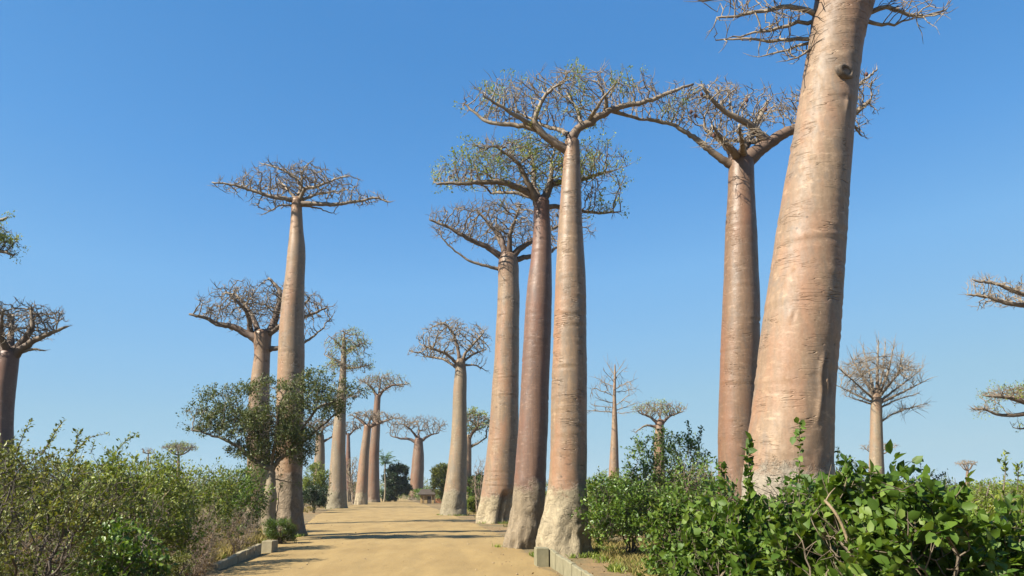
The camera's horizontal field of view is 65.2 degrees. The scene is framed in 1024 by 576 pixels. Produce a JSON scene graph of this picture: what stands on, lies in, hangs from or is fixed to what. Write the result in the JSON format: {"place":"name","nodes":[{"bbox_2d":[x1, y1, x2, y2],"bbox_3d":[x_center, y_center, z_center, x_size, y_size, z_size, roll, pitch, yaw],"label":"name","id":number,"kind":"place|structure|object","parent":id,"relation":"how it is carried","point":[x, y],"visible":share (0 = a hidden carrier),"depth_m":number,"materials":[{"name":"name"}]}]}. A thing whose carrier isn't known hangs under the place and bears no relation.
{"place":"outdoors","nodes":[
{"label":"outdoors","id":0,"kind":"place"},
{"bbox_2d":[0,506,325,575],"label":"dry grass","id":1,"kind":"structure","parent":0,"point":[227,551],"depth_m":39.15,"materials":[{"name":"beige plant"}]},
{"bbox_2d":[217,498,557,575],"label":"road","id":2,"kind":"structure","parent":0,"point":[440,543],"depth_m":39.12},
{"bbox_2d":[0,0,1023,490],"label":"sky","id":3,"kind":"structure","parent":0,"point":[118,118],"materials":[{"name":"blue"}]},
{"bbox_2d":[56,492,1018,575],"bbox_3d":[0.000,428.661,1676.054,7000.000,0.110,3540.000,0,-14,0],"label":"ground","id":4,"kind":"structure","parent":0,"point":[598,569],"depth_m":43.17,"materials":[{"name":"beige soil"}]},
{"bbox_2d":[0,210,30,263],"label":"baobab tree","id":5,"kind":"object","parent":4,"relation":"on","point":[3,242],"visible":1,"depth_m":52.45,"materials":[{"name":"green plant"}]},
{"bbox_2d":[0,436,40,575],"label":"scrub bush","id":6,"kind":"object","parent":4,"relation":"on","point":[3,548],"visible":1,"depth_m":10.93,"materials":[{"name":"green plant"}]},
{"bbox_2d":[0,430,67,575],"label":"scrub bush","id":7,"kind":"object","parent":4,"relation":"on","point":[19,492],"visible":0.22,"depth_m":18.38,"materials":[{"name":"green plant"}]},
{"bbox_2d":[0,296,73,479],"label":"baobab tree","id":8,"kind":"object","parent":4,"relation":"on","point":[11,351],"visible":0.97,"depth_m":56.08,"materials":[{"name":"red plant"}]},
{"bbox_2d":[1,522,93,575],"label":"dry bush","id":9,"kind":"object","parent":4,"relation":"on","point":[44,550],"visible":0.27,"depth_m":13.74,"materials":[{"name":"brown plant"}]},
{"bbox_2d":[0,452,133,567],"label":"scrub bush","id":10,"kind":"object","parent":4,"relation":"on","point":[67,472],"visible":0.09,"depth_m":26.14,"materials":[{"name":"green plant"}]},
{"bbox_2d":[0,417,134,575],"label":"scrub bush","id":11,"kind":"object","parent":4,"relation":"on","point":[87,516],"visible":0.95,"depth_m":12.55,"materials":[{"name":"green plant"}]},
{"bbox_2d":[14,431,171,573],"bbox_3d":[-8.762,5.122,16.813,2.921,4.200,2.736,0,-14,0],"label":"scrub bush","id":12,"kind":"object","parent":4,"relation":"on","point":[110,470],"visible":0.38,"depth_m":16.77,"materials":[{"name":"green plant"}]},
{"bbox_2d":[39,510,176,575],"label":"scrub bush","id":13,"kind":"object","parent":4,"relation":"on","point":[135,558],"visible":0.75,"depth_m":14.98,"materials":[{"name":"green plant"}]},
{"bbox_2d":[0,461,219,516],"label":"scrub thicket","id":14,"kind":"object","parent":4,"relation":"on","point":[174,479],"depth_m":70.62,"materials":[{"name":"green plant"}]},
{"bbox_2d":[1,462,243,554],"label":"scrub thicket","id":15,"kind":"object","parent":4,"relation":"on","point":[201,507],"visible":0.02,"depth_m":65.07,"materials":[{"name":"green plant"}]},
{"bbox_2d":[95,488,176,573],"bbox_3d":[-8.807,6.018,18.118,1.864,3.077,1.722,-12,-18,39],"label":"dry bush","id":16,"kind":"object","parent":4,"relation":"on","point":[162,508],"visible":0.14,"depth_m":18.39,"materials":[{"name":"brown plant"}]},
{"bbox_2d":[142,448,153,470],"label":"baobab tree","id":17,"kind":"object","parent":4,"relation":"on","point":[148,451],"visible":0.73,"depth_m":273.92,"materials":[{"name":"beige plant"}]},
{"bbox_2d":[105,445,206,552],"bbox_3d":[-13.015,8.075,29.230,3.681,4.575,3.717,0,-14,0],"label":"scrub bush","id":18,"kind":"object","parent":4,"relation":"on","point":[157,458],"visible":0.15,"depth_m":29.22,"materials":[{"name":"green plant"}]},
{"bbox_2d":[111,453,213,575],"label":"scrub bush","id":19,"kind":"object","parent":4,"relation":"on","point":[180,530],"visible":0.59,"depth_m":21.11,"materials":[{"name":"green plant"}]},
{"bbox_2d":[144,549,197,575],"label":"scrub bush","id":20,"kind":"object","parent":4,"relation":"on","point":[178,559],"visible":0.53,"depth_m":19.38,"materials":[{"name":"green plant"}]},
{"bbox_2d":[162,440,198,478],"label":"baobab tree","id":21,"kind":"object","parent":4,"relation":"on","point":[180,447],"visible":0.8,"depth_m":264.13,"materials":[{"name":"green plant"}]},
{"bbox_2d":[163,511,223,575],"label":"dry bush","id":22,"kind":"object","parent":4,"relation":"on","point":[199,571],"visible":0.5,"depth_m":23.24,"materials":[{"name":"brown plant"}]},
{"bbox_2d":[157,457,246,554],"bbox_3d":[-12.391,8.859,31.723,3.192,4.295,3.118,0,-14,0],"label":"scrub bush","id":23,"kind":"object","parent":4,"relation":"on","point":[226,502],"visible":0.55,"depth_m":31.87,"materials":[{"name":"green plant"}]},
{"bbox_2d":[190,503,225,575],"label":"scrub bush","id":24,"kind":"object","parent":4,"relation":"on","point":[215,512],"visible":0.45,"depth_m":27.75,"materials":[{"name":"green plant"}]},
{"bbox_2d":[217,505,263,554],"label":"dry bush","id":25,"kind":"object","parent":4,"relation":"on","point":[237,547],"visible":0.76,"depth_m":35.26,"materials":[{"name":"brown plant"}]},
{"bbox_2d":[208,459,277,542],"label":"scrub bush","id":26,"kind":"object","parent":4,"relation":"on","point":[247,485],"visible":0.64,"depth_m":39.27,"materials":[{"name":"green plant"}]},
{"bbox_2d":[212,540,277,570],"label":"low wall","id":27,"kind":"structure","parent":4,"relation":"on","point":[267,546],"depth_m":34.81,"materials":[{"name":"concrete"}]},
{"bbox_2d":[233,458,267,526],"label":"scrub bush","id":28,"kind":"object","parent":4,"relation":"on","point":[263,474],"visible":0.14,"depth_m":55.81,"materials":[{"name":"green plant"}]},
{"bbox_2d":[189,273,337,524],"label":"baobab tree","id":29,"kind":"object","parent":4,"relation":"on","point":[258,337],"visible":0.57,"depth_m":72.61,"materials":[{"name":"beige plant"}]},
{"bbox_2d":[176,364,374,533],"bbox_3d":[-14.233,9.536,47.721,11.753,9.872,5.181,0,-14,0],"label":"roadside tree","id":30,"kind":"object","parent":4,"relation":"on","point":[282,424],"visible":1,"depth_m":47.61,"materials":[{"name":"green plant"}]},
{"bbox_2d":[259,516,297,543],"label":"feathery bush","id":31,"kind":"object","parent":4,"relation":"on","point":[286,532],"visible":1,"depth_m":44.12,"materials":[{"name":"green plant"}]},
{"bbox_2d":[208,156,395,535],"bbox_3d":[-15.139,3.213,54.992,13.777,27.049,6.476,0,-14,0],"label":"baobab tree","id":32,"kind":"object","parent":4,"relation":"on","point":[291,350],"visible":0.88,"depth_m":55.26,"materials":[{"name":"beige plant"}]},
{"bbox_2d":[302,482,331,512],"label":"scrub bush","id":33,"kind":"object","parent":4,"relation":"on","point":[316,495],"visible":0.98,"depth_m":107.77,"materials":[{"name":"green plant"}]},
{"bbox_2d":[302,461,331,508],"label":"acacia tree","id":34,"kind":"object","parent":4,"relation":"on","point":[319,477],"visible":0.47,"depth_m":121.11,"materials":[{"name":"green plant"}]},
{"bbox_2d":[304,417,333,507],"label":"baobab tree","id":35,"kind":"object","parent":4,"relation":"on","point":[319,456],"visible":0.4,"depth_m":146.64,"materials":[{"name":"brown plant"}]},
{"bbox_2d":[322,324,374,508],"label":"baobab tree","id":36,"kind":"object","parent":4,"relation":"on","point":[338,491],"visible":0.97,"depth_m":138.15,"materials":[{"name":"grey plant"}]},
{"bbox_2d":[346,456,358,503],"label":"bare tree","id":37,"kind":"object","parent":4,"relation":"on","point":[350,488],"visible":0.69,"depth_m":184.38,"materials":[{"name":"brown plant"}]},
{"bbox_2d":[346,421,362,501],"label":"baobab tree","id":38,"kind":"object","parent":4,"relation":"on","point":[348,454],"visible":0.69,"depth_m":225.26,"materials":[{"name":"brown plant"}]},
{"bbox_2d":[351,496,364,505],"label":"stake fence","id":39,"kind":"object","parent":4,"relation":"on","point":[356,501],"visible":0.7,"depth_m":160.69,"materials":[{"name":"grey wood"}]},
{"bbox_2d":[346,409,403,504],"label":"baobab tree","id":40,"kind":"object","parent":4,"relation":"on","point":[362,480],"visible":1,"depth_m":173.80,"materials":[{"name":"beige plant"}]},
{"bbox_2d":[354,369,410,501],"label":"baobab tree","id":41,"kind":"object","parent":4,"relation":"on","point":[373,486],"visible":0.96,"depth_m":209.59,"materials":[{"name":"brown plant"}]},
{"bbox_2d":[379,450,399,501],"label":"palm tree","id":42,"kind":"object","parent":4,"relation":"on","point":[381,457],"visible":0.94,"depth_m":216.43,"materials":[{"name":"green plant"}]},
{"bbox_2d":[380,461,413,501],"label":"broadleaf tree","id":43,"kind":"object","parent":4,"relation":"on","point":[397,484],"visible":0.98,"depth_m":217.49,"materials":[{"name":"green plant"}]},
{"bbox_2d":[210,521,584,574],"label":"pebbles","id":44,"kind":"object","parent":4,"relation":"on","point":[411,555],"visible":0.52,"depth_m":36.62,"materials":[{"name":"beige stone"}]},
{"bbox_2d":[380,487,442,500],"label":"scrub thicket","id":45,"kind":"object","parent":4,"relation":"on","point":[417,492],"visible":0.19,"depth_m":248.56,"materials":[{"name":"green plant"}]},
{"bbox_2d":[177,538,646,574],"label":"green weeds","id":46,"kind":"object","parent":4,"relation":"on","point":[617,568],"visible":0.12,"depth_m":32.71,"materials":[{"name":"green plant"}]},
{"bbox_2d":[387,414,447,499],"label":"baobab tree","id":47,"kind":"object","parent":4,"relation":"on","point":[417,476],"visible":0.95,"depth_m":257.47,"materials":[{"name":"brown plant"}]},
{"bbox_2d":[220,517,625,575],"bbox_3d":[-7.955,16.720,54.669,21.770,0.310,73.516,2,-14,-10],"label":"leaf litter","id":48,"kind":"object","parent":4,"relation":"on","point":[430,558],"visible":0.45,"depth_m":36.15,"materials":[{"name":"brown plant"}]},
{"bbox_2d":[418,489,434,503],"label":"thatched hut","id":49,"kind":"object","parent":4,"relation":"on","point":[426,495],"visible":0.87,"depth_m":188.30,"materials":[{"name":"grey wood"}]},
{"bbox_2d":[429,462,447,501],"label":"broadleaf tree","id":50,"kind":"object","parent":4,"relation":"on","point":[438,475],"visible":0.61,"depth_m":179.28,"materials":[{"name":"green plant"}]},
{"bbox_2d":[281,508,598,557],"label":"green weeds","id":51,"kind":"object","parent":4,"relation":"on","point":[582,555],"visible":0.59,"depth_m":36.51,"materials":[{"name":"green plant"}]},
{"bbox_2d":[407,316,491,515],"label":"baobab tree","id":52,"kind":"object","parent":4,"relation":"on","point":[454,501],"visible":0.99,"depth_m":98.78,"materials":[{"name":"grey plant"}]},
{"bbox_2d":[467,495,479,512],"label":"scrub bush","id":53,"kind":"object","parent":4,"relation":"on","point":[471,504],"visible":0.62,"depth_m":103.43,"materials":[{"name":"green plant"}]},
{"bbox_2d":[467,470,483,498],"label":"broadleaf tree","id":54,"kind":"object","parent":4,"relation":"on","point":[478,477],"visible":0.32,"depth_m":144.72,"materials":[{"name":"green plant"}]},
{"bbox_2d":[469,457,484,511],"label":"bare tree","id":55,"kind":"object","parent":4,"relation":"on","point":[476,494],"visible":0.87,"depth_m":101.67,"materials":[{"name":"brown plant"}]},
{"bbox_2d":[466,406,489,499],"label":"baobab tree","id":56,"kind":"object","parent":4,"relation":"on","point":[477,424],"visible":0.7,"depth_m":147.26,"materials":[{"name":"beige plant"}]},
{"bbox_2d":[425,191,595,523],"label":"baobab tree","id":57,"kind":"object","parent":4,"relation":"on","point":[495,503],"visible":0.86,"depth_m":76.48,"materials":[{"name":"beige plant"}]},
{"bbox_2d":[424,125,641,548],"bbox_3d":[1.123,1.749,44.523,11.818,24.731,8.864,5,-15,-20],"label":"baobab tree","id":58,"kind":"object","parent":4,"relation":"on","point":[527,508],"visible":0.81,"depth_m":44.13,"materials":[{"name":"red plant"}]},
{"bbox_2d":[53,475,1023,496],"bbox_3d":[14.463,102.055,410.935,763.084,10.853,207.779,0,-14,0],"label":"distant wood","id":59,"kind":"object","parent":4,"relation":"on","point":[424,486],"visible":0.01,"depth_m":375.45,"materials":[{"name":"green plant"}]},
{"bbox_2d":[534,547,592,575],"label":"culvert wall","id":60,"kind":"structure","parent":4,"relation":"on","point":[552,559],"depth_m":29.67,"materials":[{"name":"concrete"}]},
{"bbox_2d":[453,57,704,557],"bbox_3d":[3.499,0.220,39.428,13.237,25.186,6.287,0,-14,0],"label":"baobab tree","id":61,"kind":"object","parent":4,"relation":"on","point":[560,530],"visible":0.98,"depth_m":39.02,"materials":[{"name":"beige plant"}]},
{"bbox_2d":[184,478,1023,500],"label":"distant wood","id":62,"kind":"object","parent":4,"relation":"on","point":[968,484],"visible":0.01,"depth_m":193.44,"materials":[{"name":"green plant"}]},
{"bbox_2d":[586,466,631,527],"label":"scrub bush","id":63,"kind":"object","parent":4,"relation":"on","point":[619,476],"visible":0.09,"depth_m":58.17,"materials":[{"name":"green plant"}]},
{"bbox_2d":[587,354,643,496],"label":"baobab tree","id":64,"kind":"object","parent":4,"relation":"on","point":[614,460],"visible":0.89,"depth_m":116.79,"materials":[{"name":"beige plant"}]},
{"bbox_2d":[571,469,674,554],"bbox_3d":[5.076,9.951,35.212,5.151,3.908,4.816,0,-14,0],"label":"scrub bush","id":65,"kind":"object","parent":4,"relation":"on","point":[623,515],"visible":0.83,"depth_m":34.24,"materials":[{"name":"green plant"}]},
{"bbox_2d":[630,399,687,479],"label":"baobab tree","id":66,"kind":"object","parent":4,"relation":"on","point":[659,422],"visible":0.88,"depth_m":147.95,"materials":[{"name":"beige plant"}]},
{"bbox_2d":[611,420,717,540],"bbox_3d":[7.725,9.984,40.690,6.165,6.534,5.783,0,-14,0],"label":"scrub bush","id":67,"kind":"object","parent":4,"relation":"on","point":[651,468],"visible":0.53,"depth_m":40.87,"materials":[{"name":"green plant"}]},
{"bbox_2d":[633,483,705,575],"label":"scrub bush","id":68,"kind":"object","parent":4,"relation":"on","point":[668,518],"visible":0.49,"depth_m":20.79,"materials":[{"name":"green plant"}]},
{"bbox_2d":[652,454,740,541],"bbox_3d":[7.026,8.154,28.968,3.830,4.313,3.390,0,-14,0],"label":"scrub bush","id":69,"kind":"object","parent":4,"relation":"on","point":[700,473],"visible":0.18,"depth_m":29.26,"materials":[{"name":"green plant"}]},
{"bbox_2d":[656,500,769,575],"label":"broad leaved shrub","id":70,"kind":"object","parent":4,"relation":"on","point":[735,548],"visible":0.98,"depth_m":8.89,"materials":[{"name":"green plant"}]},
{"bbox_2d":[683,417,841,573],"bbox_3d":[3.379,3.542,9.930,2.174,3.845,2.254,0,-14,0],"label":"broad leaved shrub","id":71,"kind":"object","parent":4,"relation":"on","point":[747,512],"visible":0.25,"depth_m":10.18,"materials":[{"name":"green plant"}]},
{"bbox_2d":[644,64,883,500],"bbox_3d":[13.628,-0.222,39.825,13.461,26.239,6.046,0,-14,0],"label":"baobab tree","id":72,"kind":"object","parent":4,"relation":"on","point":[740,332],"visible":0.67,"depth_m":40.05,"materials":[{"name":"brown plant"}]},
{"bbox_2d":[586,470,1023,515],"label":"scrub thicket","id":73,"kind":"object","parent":4,"relation":"on","point":[1007,490],"depth_m":63.59,"materials":[{"name":"green plant"}]},
{"bbox_2d":[756,472,860,522],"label":"broad leaved shrub","id":74,"kind":"object","parent":4,"relation":"on","point":[813,489],"visible":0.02,"depth_m":14.99,"materials":[{"name":"green plant"}]},
{"bbox_2d":[753,495,871,575],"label":"broad leaved shrub","id":75,"kind":"object","parent":4,"relation":"on","point":[801,543],"visible":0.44,"depth_m":8.19,"materials":[{"name":"green plant"}]},
{"bbox_2d":[686,0,957,504],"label":"baobab tree","id":76,"kind":"object","parent":4,"relation":"on","point":[798,356],"visible":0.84,"depth_m":24.21,"materials":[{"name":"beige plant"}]},
{"bbox_2d":[681,477,1022,508],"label":"scrub thicket","id":77,"kind":"object","parent":4,"relation":"on","point":[959,496],"visible":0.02,"depth_m":46.05,"materials":[{"name":"green plant"}]},
{"bbox_2d":[834,446,871,496],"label":"dark shrub","id":78,"kind":"object","parent":4,"relation":"on","point":[855,465],"visible":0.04,"depth_m":28.24,"materials":[{"name":"green plant"}]},
{"bbox_2d":[859,441,898,453],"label":"baobab tree","id":79,"kind":"object","parent":4,"relation":"on","point":[867,449],"visible":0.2,"depth_m":285.08,"materials":[{"name":"beige plant"}]},
{"bbox_2d":[837,332,937,476],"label":"baobab tree","id":80,"kind":"object","parent":4,"relation":"on","point":[876,446],"visible":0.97,"depth_m":99.18,"materials":[{"name":"grey plant"}]},
{"bbox_2d":[782,439,1019,575],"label":"broad leaved shrub","id":81,"kind":"object","parent":4,"relation":"on","point":[943,534],"visible":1,"depth_m":6.80,"materials":[{"name":"green plant"}]},
{"bbox_2d":[902,463,966,550],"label":"dark shrub","id":82,"kind":"object","parent":4,"relation":"on","point":[943,475],"visible":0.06,"depth_m":24.17,"materials":[{"name":"green plant"}]},
{"bbox_2d":[954,460,975,484],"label":"baobab tree","id":83,"kind":"object","parent":4,"relation":"on","point":[967,469],"visible":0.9,"depth_m":321.33,"materials":[{"name":"grey plant"}]},
{"bbox_2d":[956,479,1003,513],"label":"scrub bush","id":84,"kind":"object","parent":4,"relation":"on","point":[980,492],"visible":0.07,"depth_m":20.74,"materials":[{"name":"green plant"}]},
{"bbox_2d":[961,271,1023,309],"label":"baobab tree","id":85,"kind":"object","parent":4,"relation":"on","point":[1008,302],"visible":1,"depth_m":63.64,"materials":[{"name":"beige plant"}]},
{"bbox_2d":[968,379,1023,431],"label":"baobab tree","id":86,"kind":"object","parent":4,"relation":"on","point":[1018,397],"visible":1,"depth_m":77.22,"materials":[{"name":"beige plant"}]},
{"bbox_2d":[970,490,1023,575],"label":"broad leaved shrub","id":87,"kind":"object","parent":4,"relation":"on","point":[1009,538],"visible":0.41,"depth_m":7.46,"materials":[{"name":"green plant"}]},
{"bbox_2d":[970,450,1023,530],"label":"scrub bush","id":88,"kind":"object","parent":4,"relation":"on","point":[989,506],"visible":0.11,"depth_m":11.62,"materials":[{"name":"green plant"}]},
{"bbox_2d":[467,510,695,575],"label":"dry grass","id":89,"kind":"structure","parent":0,"point":[621,549],"depth_m":34.22,"materials":[{"name":"beige plant"}]}
]}

